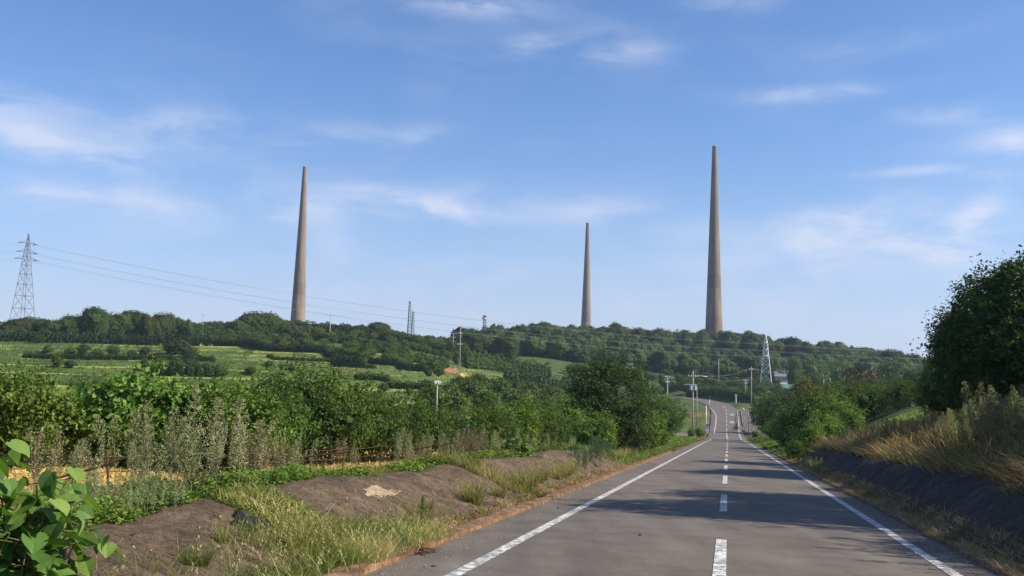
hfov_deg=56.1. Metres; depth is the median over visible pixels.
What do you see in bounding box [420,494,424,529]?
spike weed
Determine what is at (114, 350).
terrace bush
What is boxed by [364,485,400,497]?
sand patch
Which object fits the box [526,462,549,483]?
grass tuft
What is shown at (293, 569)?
verge grass
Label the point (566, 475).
grass tuft
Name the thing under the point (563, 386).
orchard tree
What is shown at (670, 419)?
fruit tree
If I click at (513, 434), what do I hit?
fruit tree
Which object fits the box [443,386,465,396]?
orchard tree
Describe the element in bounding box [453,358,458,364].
orchard tree
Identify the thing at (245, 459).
feathery weed
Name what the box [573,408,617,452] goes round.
leafy bush
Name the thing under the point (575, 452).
feathery bush
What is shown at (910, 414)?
field grass
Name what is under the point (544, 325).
broadleaf tree
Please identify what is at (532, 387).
orchard tree
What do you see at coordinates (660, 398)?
fruit tree
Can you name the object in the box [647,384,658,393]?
orchard tree
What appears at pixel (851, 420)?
leafy bush
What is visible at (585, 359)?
orchard tree
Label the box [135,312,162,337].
broadleaf tree
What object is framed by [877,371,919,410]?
fruit tree
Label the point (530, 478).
grass tuft
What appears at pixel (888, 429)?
feathery weed
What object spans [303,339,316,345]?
orchard tree
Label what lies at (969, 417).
feathery weed
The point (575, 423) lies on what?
leafy bush
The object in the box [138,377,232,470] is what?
broad leaved bush
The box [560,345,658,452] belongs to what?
roadside tree
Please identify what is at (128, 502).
feathery weed
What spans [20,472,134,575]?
leaved plant
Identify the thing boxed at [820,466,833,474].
grass tuft
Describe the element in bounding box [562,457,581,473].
grass tuft
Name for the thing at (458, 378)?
orchard tree
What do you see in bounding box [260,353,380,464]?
tree
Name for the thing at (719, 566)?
road markings
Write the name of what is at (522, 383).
orchard tree
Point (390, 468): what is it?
green grass
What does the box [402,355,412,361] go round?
orchard tree
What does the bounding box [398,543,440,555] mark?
dead roots
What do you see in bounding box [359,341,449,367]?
windbreak hedge
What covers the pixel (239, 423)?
feathery weed
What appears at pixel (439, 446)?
feathery weed
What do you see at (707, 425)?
sign post
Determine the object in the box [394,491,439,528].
grass tuft
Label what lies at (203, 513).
mortar bank
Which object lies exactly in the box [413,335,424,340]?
broadleaf tree
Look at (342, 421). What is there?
leafy bush
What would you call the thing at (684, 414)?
fruit tree
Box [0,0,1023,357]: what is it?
sky
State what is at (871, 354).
broadleaf tree
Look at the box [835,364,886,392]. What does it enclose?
dome tree
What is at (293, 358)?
terrace hedge
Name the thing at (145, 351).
terrace bush
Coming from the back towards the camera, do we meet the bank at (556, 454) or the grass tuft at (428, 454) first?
the bank at (556, 454)
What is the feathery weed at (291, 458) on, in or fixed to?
on the ground at (556, 365)
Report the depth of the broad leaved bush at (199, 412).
24.56 m
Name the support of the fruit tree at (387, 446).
on the ground at (556, 365)
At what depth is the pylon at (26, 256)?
351.87 m
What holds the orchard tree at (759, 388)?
on the ground at (556, 365)
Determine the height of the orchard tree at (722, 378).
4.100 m
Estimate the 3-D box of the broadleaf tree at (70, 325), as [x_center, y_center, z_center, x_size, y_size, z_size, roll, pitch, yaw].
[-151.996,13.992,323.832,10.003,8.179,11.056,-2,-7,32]
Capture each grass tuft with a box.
[173,541,217,567]
[205,518,244,544]
[273,511,329,552]
[368,463,387,476]
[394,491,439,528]
[416,500,435,511]
[425,451,449,463]
[455,474,490,505]
[457,476,493,501]
[487,478,510,498]
[505,466,533,485]
[512,465,540,487]
[517,465,545,486]
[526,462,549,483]
[535,465,555,481]
[535,492,546,497]
[547,463,569,479]
[549,458,572,478]
[559,460,580,474]
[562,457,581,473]
[611,447,626,459]
[627,446,639,455]
[804,456,816,464]
[807,458,824,467]
[811,461,827,472]
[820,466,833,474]
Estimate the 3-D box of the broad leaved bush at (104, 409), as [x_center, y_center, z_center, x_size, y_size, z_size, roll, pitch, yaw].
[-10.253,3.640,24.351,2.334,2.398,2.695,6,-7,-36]
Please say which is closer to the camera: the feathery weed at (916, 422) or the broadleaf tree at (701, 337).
the feathery weed at (916, 422)
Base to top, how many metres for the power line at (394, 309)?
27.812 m
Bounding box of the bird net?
[778,384,797,389]
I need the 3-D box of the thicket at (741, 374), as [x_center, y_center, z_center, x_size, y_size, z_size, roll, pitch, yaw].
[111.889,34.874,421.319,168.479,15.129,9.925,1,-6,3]
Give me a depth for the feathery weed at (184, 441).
12.97 m
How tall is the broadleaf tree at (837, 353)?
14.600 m
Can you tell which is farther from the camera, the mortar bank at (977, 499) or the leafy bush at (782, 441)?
the leafy bush at (782, 441)
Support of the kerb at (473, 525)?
on the ground at (556, 365)
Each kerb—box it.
[319,451,671,575]
[770,451,1023,575]
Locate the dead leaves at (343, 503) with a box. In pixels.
[95,451,606,574]
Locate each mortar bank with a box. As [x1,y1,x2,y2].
[12,498,343,575]
[226,464,526,537]
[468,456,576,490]
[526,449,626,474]
[804,450,1023,567]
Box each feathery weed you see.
[25,425,102,493]
[65,438,104,486]
[88,474,121,516]
[92,478,126,522]
[93,407,156,484]
[114,471,156,514]
[127,435,162,486]
[137,396,228,501]
[140,466,186,511]
[157,417,223,483]
[175,385,272,495]
[206,421,263,470]
[230,419,276,471]
[272,436,318,466]
[272,437,300,467]
[335,438,361,466]
[394,427,412,461]
[404,444,414,458]
[415,432,433,456]
[426,429,459,455]
[439,434,463,455]
[456,428,476,453]
[461,424,486,449]
[462,428,488,453]
[477,433,505,449]
[479,429,502,450]
[508,428,536,449]
[539,432,549,446]
[840,420,861,436]
[876,420,905,437]
[882,417,905,438]
[899,412,931,426]
[900,417,919,439]
[908,419,930,434]
[918,411,940,439]
[918,417,953,443]
[919,414,941,430]
[923,410,937,427]
[923,412,948,430]
[933,412,959,437]
[946,405,976,450]
[957,404,998,455]
[958,414,991,451]
[960,381,1000,430]
[960,407,982,446]
[968,392,1013,444]
[968,397,1020,421]
[981,393,1023,446]
[988,406,1022,446]
[991,401,1023,455]
[995,409,1023,452]
[1008,385,1023,426]
[1018,384,1023,422]
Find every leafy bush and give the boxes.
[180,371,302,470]
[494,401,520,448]
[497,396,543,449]
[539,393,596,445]
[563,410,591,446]
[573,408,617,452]
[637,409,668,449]
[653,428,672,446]
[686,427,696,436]
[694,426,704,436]
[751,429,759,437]
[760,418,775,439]
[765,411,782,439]
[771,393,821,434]
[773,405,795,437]
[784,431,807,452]
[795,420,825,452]
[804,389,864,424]
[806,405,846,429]
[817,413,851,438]
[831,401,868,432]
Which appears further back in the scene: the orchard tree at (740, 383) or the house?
the house
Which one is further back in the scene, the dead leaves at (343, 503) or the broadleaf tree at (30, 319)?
the broadleaf tree at (30, 319)
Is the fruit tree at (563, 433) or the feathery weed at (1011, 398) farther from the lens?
the fruit tree at (563, 433)
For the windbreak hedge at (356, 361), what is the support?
on the ground at (556, 365)
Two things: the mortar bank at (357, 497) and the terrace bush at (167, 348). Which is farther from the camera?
the terrace bush at (167, 348)
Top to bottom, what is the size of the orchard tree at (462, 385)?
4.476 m
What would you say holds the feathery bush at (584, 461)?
on the ground at (556, 365)
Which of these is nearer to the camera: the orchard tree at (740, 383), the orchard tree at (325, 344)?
the orchard tree at (325, 344)
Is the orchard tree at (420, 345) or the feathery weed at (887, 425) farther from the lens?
the orchard tree at (420, 345)
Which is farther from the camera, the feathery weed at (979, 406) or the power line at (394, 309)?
the power line at (394, 309)
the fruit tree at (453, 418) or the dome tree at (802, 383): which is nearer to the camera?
the fruit tree at (453, 418)
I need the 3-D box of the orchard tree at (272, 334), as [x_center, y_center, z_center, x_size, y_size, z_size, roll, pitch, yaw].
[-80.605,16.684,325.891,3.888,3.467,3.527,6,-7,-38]
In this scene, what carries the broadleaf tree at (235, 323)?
on the ground at (556, 365)
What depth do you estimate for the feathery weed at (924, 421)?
37.13 m
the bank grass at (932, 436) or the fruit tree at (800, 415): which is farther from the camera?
the fruit tree at (800, 415)
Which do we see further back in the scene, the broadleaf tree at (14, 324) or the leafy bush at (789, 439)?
the broadleaf tree at (14, 324)
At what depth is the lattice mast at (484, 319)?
450.67 m
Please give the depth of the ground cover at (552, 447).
38.50 m
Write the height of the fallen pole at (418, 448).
0.431 m
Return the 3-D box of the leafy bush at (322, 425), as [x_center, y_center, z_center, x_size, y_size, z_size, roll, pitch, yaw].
[-6.630,3.891,28.632,3.169,3.727,4.008,3,-6,-15]
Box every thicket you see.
[0,328,126,344]
[125,324,310,342]
[576,346,879,383]
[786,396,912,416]
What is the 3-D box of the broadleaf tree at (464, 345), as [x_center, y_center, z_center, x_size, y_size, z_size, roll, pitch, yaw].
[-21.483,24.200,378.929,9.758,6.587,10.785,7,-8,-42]
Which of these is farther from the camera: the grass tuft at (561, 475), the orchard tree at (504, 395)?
the orchard tree at (504, 395)
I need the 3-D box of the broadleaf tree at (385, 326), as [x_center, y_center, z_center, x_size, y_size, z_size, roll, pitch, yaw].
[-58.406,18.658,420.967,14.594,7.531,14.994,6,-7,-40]
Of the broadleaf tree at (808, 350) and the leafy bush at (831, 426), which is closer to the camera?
the leafy bush at (831, 426)
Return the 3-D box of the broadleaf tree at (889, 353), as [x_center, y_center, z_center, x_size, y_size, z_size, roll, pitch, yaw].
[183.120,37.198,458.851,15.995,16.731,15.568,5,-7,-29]
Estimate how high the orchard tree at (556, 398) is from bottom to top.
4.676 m
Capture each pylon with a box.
[10,234,37,318]
[760,335,771,382]
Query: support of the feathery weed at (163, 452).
on the ground at (556, 365)
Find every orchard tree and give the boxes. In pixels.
[240,331,251,336]
[269,332,278,337]
[277,336,287,341]
[277,341,290,350]
[279,333,291,337]
[298,331,310,337]
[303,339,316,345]
[318,341,332,349]
[319,338,328,342]
[329,336,338,343]
[334,346,350,353]
[350,341,359,349]
[358,329,365,336]
[361,349,371,356]
[362,347,374,353]
[364,332,375,339]
[370,347,378,354]
[372,342,381,351]
[388,338,397,342]
[388,343,397,350]
[388,352,397,358]
[399,339,408,346]
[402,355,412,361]
[405,353,415,361]
[410,344,419,351]
[411,385,453,412]
[415,353,424,362]
[417,343,424,351]
[420,346,431,353]
[421,382,443,391]
[424,360,439,369]
[432,349,439,354]
[433,368,445,375]
[437,361,447,369]
[441,379,460,390]
[443,351,453,358]
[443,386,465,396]
[444,385,473,413]
[450,374,467,386]
[451,351,461,359]
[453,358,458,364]
[454,378,484,392]
[461,383,483,396]
[469,386,503,409]
[472,372,490,382]
[479,379,491,391]
[490,380,511,393]
[491,377,512,387]
[499,388,517,406]
[505,373,518,380]
[507,388,533,405]
[508,378,524,386]
[511,396,537,406]
[515,382,527,388]
[515,385,531,394]
[521,381,541,392]
[530,390,540,399]
[532,394,552,401]
[542,389,567,400]
[545,392,567,401]
[557,383,572,394]
[565,363,576,373]
[580,355,591,363]
[647,373,658,380]
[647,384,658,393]
[656,373,664,379]
[664,369,673,376]
[682,383,689,392]
[683,377,695,382]
[687,370,697,377]
[701,371,713,378]
[717,376,726,381]
[735,381,747,386]
[752,384,768,395]
[762,381,772,387]
[773,378,780,384]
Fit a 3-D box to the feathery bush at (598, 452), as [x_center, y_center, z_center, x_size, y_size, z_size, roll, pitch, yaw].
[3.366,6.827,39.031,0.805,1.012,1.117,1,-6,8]
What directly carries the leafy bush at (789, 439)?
on the ground at (556, 365)
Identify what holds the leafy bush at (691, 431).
on the ground at (556, 365)
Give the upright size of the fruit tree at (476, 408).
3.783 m
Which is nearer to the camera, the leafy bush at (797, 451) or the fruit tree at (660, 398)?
the leafy bush at (797, 451)
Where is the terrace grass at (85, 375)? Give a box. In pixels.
[0,341,498,414]
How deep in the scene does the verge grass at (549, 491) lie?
22.24 m
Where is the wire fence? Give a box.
[0,439,500,501]
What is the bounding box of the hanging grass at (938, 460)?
[804,436,1023,499]
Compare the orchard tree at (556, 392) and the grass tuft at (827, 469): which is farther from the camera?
the orchard tree at (556, 392)
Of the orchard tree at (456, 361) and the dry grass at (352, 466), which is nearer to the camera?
the dry grass at (352, 466)
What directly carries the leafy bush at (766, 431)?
on the ground at (556, 365)
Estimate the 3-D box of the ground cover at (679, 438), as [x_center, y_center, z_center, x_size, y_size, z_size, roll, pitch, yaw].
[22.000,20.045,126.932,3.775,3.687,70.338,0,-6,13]
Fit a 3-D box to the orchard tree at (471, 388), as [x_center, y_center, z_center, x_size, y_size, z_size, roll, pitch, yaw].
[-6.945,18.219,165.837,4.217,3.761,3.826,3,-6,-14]
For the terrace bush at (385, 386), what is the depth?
157.93 m
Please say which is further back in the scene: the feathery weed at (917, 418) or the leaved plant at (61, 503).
the feathery weed at (917, 418)
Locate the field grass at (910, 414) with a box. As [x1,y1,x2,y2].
[864,407,1017,430]
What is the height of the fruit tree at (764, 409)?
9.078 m
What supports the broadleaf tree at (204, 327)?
on the ground at (556, 365)
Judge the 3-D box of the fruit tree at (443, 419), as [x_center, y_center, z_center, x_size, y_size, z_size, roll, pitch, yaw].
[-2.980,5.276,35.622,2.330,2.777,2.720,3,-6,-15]
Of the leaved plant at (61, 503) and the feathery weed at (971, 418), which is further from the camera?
the feathery weed at (971, 418)
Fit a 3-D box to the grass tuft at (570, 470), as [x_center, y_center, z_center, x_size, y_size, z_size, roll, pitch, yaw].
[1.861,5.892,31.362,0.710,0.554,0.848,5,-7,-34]
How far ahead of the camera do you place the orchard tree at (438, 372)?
262.34 m
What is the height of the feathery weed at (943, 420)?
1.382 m
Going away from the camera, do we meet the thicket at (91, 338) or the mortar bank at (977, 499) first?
the mortar bank at (977, 499)
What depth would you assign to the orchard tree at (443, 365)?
296.67 m
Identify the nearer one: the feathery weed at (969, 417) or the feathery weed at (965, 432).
the feathery weed at (965, 432)
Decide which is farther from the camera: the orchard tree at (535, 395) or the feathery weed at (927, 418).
the orchard tree at (535, 395)
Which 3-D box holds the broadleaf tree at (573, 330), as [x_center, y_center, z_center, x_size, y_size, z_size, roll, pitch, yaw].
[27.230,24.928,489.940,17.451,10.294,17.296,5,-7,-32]
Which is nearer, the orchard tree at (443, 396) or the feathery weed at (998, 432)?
the feathery weed at (998, 432)
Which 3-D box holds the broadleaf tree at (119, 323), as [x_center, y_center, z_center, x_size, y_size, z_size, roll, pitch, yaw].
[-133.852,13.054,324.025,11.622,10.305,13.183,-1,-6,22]
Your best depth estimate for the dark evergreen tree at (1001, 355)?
36.34 m
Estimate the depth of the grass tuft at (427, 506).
16.91 m
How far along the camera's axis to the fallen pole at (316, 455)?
21.34 m
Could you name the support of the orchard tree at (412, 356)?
on the ground at (556, 365)
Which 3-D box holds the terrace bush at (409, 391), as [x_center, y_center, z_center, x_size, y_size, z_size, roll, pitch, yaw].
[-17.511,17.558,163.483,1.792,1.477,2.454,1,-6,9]
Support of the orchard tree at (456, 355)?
on the ground at (556, 365)
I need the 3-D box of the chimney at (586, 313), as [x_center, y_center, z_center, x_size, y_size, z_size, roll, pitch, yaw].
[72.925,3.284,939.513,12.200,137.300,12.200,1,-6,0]
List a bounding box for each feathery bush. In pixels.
[566,453,587,470]
[570,442,586,457]
[576,447,595,468]
[586,444,603,464]
[588,436,609,460]
[595,440,609,454]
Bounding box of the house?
[772,370,787,384]
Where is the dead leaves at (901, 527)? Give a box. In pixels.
[638,462,990,575]
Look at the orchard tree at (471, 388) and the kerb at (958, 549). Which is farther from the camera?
the orchard tree at (471, 388)
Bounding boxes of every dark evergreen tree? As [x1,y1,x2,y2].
[904,362,968,423]
[906,296,1001,418]
[919,253,1023,415]
[925,265,997,339]
[936,245,1023,412]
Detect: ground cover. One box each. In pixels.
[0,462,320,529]
[302,456,427,474]
[441,443,627,456]
[666,436,698,444]
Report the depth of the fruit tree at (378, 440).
31.33 m
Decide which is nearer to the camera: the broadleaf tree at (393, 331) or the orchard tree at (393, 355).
the orchard tree at (393, 355)
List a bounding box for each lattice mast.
[407,301,411,333]
[411,311,414,334]
[482,315,487,330]
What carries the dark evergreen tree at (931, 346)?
on the ground at (556, 365)
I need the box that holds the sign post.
[706,405,708,429]
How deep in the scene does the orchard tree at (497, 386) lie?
198.21 m
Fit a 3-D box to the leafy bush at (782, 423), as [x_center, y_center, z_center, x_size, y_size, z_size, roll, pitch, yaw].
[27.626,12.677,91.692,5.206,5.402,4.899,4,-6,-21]
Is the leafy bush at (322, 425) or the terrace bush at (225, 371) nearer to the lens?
the leafy bush at (322, 425)
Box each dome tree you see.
[787,370,820,402]
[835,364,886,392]
[871,357,916,388]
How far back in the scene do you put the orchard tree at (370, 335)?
362.11 m
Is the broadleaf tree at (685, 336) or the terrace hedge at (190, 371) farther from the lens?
the broadleaf tree at (685, 336)
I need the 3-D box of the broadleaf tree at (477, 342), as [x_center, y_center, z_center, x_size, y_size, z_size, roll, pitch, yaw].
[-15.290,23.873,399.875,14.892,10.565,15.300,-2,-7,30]
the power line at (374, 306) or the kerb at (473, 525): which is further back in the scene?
the power line at (374, 306)
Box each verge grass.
[78,497,464,575]
[181,480,381,552]
[208,556,342,575]
[288,459,583,531]
[411,451,536,494]
[431,456,651,529]
[566,439,698,465]
[650,436,706,455]
[746,436,814,459]
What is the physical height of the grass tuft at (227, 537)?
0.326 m
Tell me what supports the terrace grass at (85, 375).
on the ground at (556, 365)
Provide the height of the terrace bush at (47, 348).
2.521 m
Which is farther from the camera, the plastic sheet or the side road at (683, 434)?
the side road at (683, 434)
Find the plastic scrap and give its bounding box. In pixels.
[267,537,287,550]
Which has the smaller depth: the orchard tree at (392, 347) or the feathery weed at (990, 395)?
the feathery weed at (990, 395)
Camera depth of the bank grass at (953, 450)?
24.63 m
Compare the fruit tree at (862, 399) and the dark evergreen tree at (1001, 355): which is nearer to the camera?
the dark evergreen tree at (1001, 355)
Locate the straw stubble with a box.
[0,442,474,506]
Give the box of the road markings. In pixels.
[445,403,962,575]
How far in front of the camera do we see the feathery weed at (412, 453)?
30.54 m
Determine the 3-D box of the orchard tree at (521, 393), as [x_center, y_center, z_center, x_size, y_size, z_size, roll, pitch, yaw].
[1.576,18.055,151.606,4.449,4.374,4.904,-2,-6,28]
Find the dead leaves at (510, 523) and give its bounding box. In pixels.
[360,457,662,575]
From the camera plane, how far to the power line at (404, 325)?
378.37 m
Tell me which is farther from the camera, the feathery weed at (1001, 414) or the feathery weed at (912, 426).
the feathery weed at (912, 426)
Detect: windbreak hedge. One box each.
[125,333,213,345]
[210,334,302,344]
[212,319,467,358]
[213,337,431,376]
[261,329,411,353]
[330,353,367,367]
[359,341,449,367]
[463,350,551,377]
[469,372,563,397]
[503,367,581,387]
[561,374,647,393]
[664,380,759,395]
[677,375,763,388]
[685,385,757,403]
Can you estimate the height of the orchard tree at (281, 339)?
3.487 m
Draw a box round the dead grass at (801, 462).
[787,457,1023,575]
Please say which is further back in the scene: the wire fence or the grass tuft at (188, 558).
the wire fence
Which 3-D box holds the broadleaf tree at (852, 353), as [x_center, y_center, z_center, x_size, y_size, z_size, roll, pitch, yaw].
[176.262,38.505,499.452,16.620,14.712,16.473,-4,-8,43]
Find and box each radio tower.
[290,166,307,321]
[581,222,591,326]
[705,145,722,338]
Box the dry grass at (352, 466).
[108,448,555,488]
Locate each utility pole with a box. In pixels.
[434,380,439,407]
[459,329,462,371]
[684,371,706,429]
[749,367,753,411]
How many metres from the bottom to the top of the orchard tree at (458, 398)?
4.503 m
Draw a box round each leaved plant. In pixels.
[0,436,82,575]
[0,439,97,575]
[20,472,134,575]
[503,437,536,456]
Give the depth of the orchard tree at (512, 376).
278.22 m
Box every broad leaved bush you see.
[0,360,92,470]
[0,369,35,450]
[41,386,83,458]
[59,356,195,471]
[65,384,160,470]
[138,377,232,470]
[158,377,264,473]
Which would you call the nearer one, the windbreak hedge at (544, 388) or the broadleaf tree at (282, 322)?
the windbreak hedge at (544, 388)
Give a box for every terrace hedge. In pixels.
[22,351,216,361]
[140,357,222,376]
[266,352,376,368]
[354,371,440,389]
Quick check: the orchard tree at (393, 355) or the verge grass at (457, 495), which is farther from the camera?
the orchard tree at (393, 355)
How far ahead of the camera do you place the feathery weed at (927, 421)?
34.89 m
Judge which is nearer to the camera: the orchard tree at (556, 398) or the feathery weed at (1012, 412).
the feathery weed at (1012, 412)
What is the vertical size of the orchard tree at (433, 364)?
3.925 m
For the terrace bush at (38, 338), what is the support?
on the ground at (556, 365)
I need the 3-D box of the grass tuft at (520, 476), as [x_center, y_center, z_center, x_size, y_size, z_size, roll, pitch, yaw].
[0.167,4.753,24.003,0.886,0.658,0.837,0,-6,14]
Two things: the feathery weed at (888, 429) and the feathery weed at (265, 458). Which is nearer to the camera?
the feathery weed at (265, 458)
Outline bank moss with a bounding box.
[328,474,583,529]
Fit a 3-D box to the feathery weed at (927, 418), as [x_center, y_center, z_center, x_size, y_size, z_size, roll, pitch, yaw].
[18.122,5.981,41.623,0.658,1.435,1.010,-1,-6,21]
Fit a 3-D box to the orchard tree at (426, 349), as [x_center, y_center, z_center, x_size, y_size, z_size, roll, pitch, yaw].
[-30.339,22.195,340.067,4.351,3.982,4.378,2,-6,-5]
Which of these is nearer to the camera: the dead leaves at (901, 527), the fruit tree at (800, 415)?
the dead leaves at (901, 527)
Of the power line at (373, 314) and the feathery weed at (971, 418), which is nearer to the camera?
the feathery weed at (971, 418)
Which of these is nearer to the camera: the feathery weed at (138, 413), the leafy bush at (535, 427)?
the feathery weed at (138, 413)
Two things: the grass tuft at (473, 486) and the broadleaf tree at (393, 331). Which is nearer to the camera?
the grass tuft at (473, 486)
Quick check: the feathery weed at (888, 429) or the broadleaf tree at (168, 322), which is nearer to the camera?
the feathery weed at (888, 429)
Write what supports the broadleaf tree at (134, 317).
on the ground at (556, 365)
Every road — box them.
[362,395,1000,575]
[674,433,713,435]
[741,411,760,434]
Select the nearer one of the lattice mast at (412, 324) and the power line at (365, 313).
the power line at (365, 313)
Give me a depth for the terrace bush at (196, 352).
253.03 m
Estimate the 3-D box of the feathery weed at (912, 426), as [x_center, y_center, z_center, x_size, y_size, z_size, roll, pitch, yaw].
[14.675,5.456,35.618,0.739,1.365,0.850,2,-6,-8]
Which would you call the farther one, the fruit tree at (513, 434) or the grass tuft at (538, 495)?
the fruit tree at (513, 434)
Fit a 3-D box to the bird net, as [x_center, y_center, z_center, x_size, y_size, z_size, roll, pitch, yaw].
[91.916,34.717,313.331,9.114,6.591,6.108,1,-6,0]
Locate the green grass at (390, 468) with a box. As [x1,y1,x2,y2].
[157,447,573,488]
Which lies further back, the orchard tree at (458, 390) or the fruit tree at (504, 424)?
the orchard tree at (458, 390)
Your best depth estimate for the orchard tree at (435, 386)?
137.20 m
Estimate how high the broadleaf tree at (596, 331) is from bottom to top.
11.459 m
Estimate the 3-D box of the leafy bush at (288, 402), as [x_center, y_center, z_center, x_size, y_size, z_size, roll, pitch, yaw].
[-6.651,3.732,26.730,2.801,3.339,3.270,3,-6,-19]
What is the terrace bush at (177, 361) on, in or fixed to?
on the ground at (556, 365)
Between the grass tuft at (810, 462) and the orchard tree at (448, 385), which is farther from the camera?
the orchard tree at (448, 385)
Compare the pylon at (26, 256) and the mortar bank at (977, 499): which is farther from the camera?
the pylon at (26, 256)
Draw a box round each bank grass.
[816,415,1023,477]
[830,425,1023,474]
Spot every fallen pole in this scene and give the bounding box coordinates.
[57,448,151,478]
[268,451,350,464]
[382,443,455,454]
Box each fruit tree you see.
[68,378,93,401]
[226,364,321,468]
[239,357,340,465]
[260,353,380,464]
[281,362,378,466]
[322,364,402,463]
[345,381,416,461]
[369,387,429,460]
[381,392,450,458]
[408,394,460,456]
[432,404,473,454]
[442,399,505,455]
[453,394,496,434]
[462,396,519,451]
[476,399,534,449]
[512,396,546,434]
[516,397,568,446]
[534,401,575,446]
[536,400,562,412]
[635,379,680,426]
[648,396,686,436]
[653,390,694,437]
[744,392,775,432]
[748,388,789,437]
[751,385,791,429]
[763,386,807,421]
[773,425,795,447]
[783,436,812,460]
[785,386,838,431]
[790,368,865,420]
[808,380,865,415]
[830,373,869,416]
[837,371,894,425]
[862,379,895,418]
[869,376,902,412]
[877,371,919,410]
[899,380,921,406]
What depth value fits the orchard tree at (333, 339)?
331.65 m
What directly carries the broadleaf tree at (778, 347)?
on the ground at (556, 365)
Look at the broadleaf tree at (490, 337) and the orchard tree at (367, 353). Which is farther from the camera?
the broadleaf tree at (490, 337)
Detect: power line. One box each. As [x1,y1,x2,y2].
[17,258,759,356]
[23,252,761,350]
[24,243,762,343]
[37,245,750,343]
[42,255,748,350]
[42,262,747,356]
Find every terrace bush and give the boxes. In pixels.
[31,334,45,342]
[41,344,53,351]
[49,355,66,366]
[63,347,80,353]
[64,359,76,367]
[76,342,92,353]
[90,347,103,354]
[104,346,122,354]
[126,349,137,354]
[137,345,153,354]
[153,357,169,364]
[161,343,174,352]
[168,356,185,366]
[169,338,191,353]
[179,346,195,355]
[184,358,200,366]
[190,347,199,354]
[221,367,231,374]
[244,367,256,374]
[262,361,272,366]
[378,382,388,391]
[405,388,414,394]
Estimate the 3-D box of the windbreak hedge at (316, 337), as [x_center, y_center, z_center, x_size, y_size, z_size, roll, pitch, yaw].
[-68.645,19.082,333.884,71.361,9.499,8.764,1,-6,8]
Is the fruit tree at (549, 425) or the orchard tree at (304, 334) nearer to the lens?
the fruit tree at (549, 425)
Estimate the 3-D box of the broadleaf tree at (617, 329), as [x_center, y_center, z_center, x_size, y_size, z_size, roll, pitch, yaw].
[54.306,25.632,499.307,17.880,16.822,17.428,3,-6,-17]
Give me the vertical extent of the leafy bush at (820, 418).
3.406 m
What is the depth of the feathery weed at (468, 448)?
34.66 m
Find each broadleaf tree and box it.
[0,319,32,332]
[18,316,49,329]
[29,319,67,333]
[54,318,79,333]
[62,314,81,332]
[75,306,113,334]
[108,312,135,334]
[119,310,144,330]
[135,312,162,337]
[153,311,176,332]
[171,316,185,332]
[176,319,194,342]
[194,324,212,331]
[223,319,249,329]
[233,310,279,328]
[276,316,288,327]
[278,324,298,336]
[367,322,391,329]
[385,329,401,335]
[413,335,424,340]
[446,341,470,351]
[457,332,491,354]
[479,333,496,354]
[486,335,521,358]
[505,326,537,335]
[528,321,559,333]
[559,326,578,333]
[587,328,606,334]
[602,321,630,338]
[629,327,648,338]
[644,327,675,349]
[670,329,695,345]
[691,330,710,347]
[715,330,743,350]
[740,333,760,352]
[755,338,786,355]
[782,336,802,355]
[793,340,820,355]
[814,347,849,358]
[841,348,866,356]
[866,351,883,357]
[878,348,912,360]
[900,367,930,405]
[905,353,923,366]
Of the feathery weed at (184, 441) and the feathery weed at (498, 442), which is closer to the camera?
the feathery weed at (184, 441)
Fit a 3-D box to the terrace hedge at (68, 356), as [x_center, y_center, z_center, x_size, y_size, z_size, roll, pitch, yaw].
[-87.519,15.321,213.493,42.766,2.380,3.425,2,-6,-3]
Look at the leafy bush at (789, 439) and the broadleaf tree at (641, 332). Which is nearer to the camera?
the leafy bush at (789, 439)
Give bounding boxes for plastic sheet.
[229,509,273,531]
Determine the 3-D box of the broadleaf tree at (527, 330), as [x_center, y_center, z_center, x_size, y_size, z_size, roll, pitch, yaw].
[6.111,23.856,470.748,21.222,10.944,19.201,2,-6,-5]
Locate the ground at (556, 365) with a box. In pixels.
[0,335,1016,574]
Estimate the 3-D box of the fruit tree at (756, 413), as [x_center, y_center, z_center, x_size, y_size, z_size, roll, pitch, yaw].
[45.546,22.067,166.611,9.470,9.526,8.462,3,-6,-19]
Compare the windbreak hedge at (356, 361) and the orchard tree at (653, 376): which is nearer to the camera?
the windbreak hedge at (356, 361)
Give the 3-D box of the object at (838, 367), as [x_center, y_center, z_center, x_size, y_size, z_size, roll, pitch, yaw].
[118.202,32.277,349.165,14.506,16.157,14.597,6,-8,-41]
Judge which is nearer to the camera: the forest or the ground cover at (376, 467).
the ground cover at (376, 467)
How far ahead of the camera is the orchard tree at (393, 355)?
288.91 m
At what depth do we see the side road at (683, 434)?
211.05 m
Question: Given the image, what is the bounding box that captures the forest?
[0,320,931,376]
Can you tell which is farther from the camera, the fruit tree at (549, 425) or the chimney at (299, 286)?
the chimney at (299, 286)
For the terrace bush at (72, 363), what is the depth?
167.15 m
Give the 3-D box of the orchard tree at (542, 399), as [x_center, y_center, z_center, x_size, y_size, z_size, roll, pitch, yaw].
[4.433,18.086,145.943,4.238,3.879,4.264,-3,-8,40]
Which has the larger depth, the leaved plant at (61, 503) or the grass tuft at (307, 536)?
the grass tuft at (307, 536)
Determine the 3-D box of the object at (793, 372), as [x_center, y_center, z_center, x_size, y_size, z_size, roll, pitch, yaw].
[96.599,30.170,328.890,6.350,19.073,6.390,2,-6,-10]

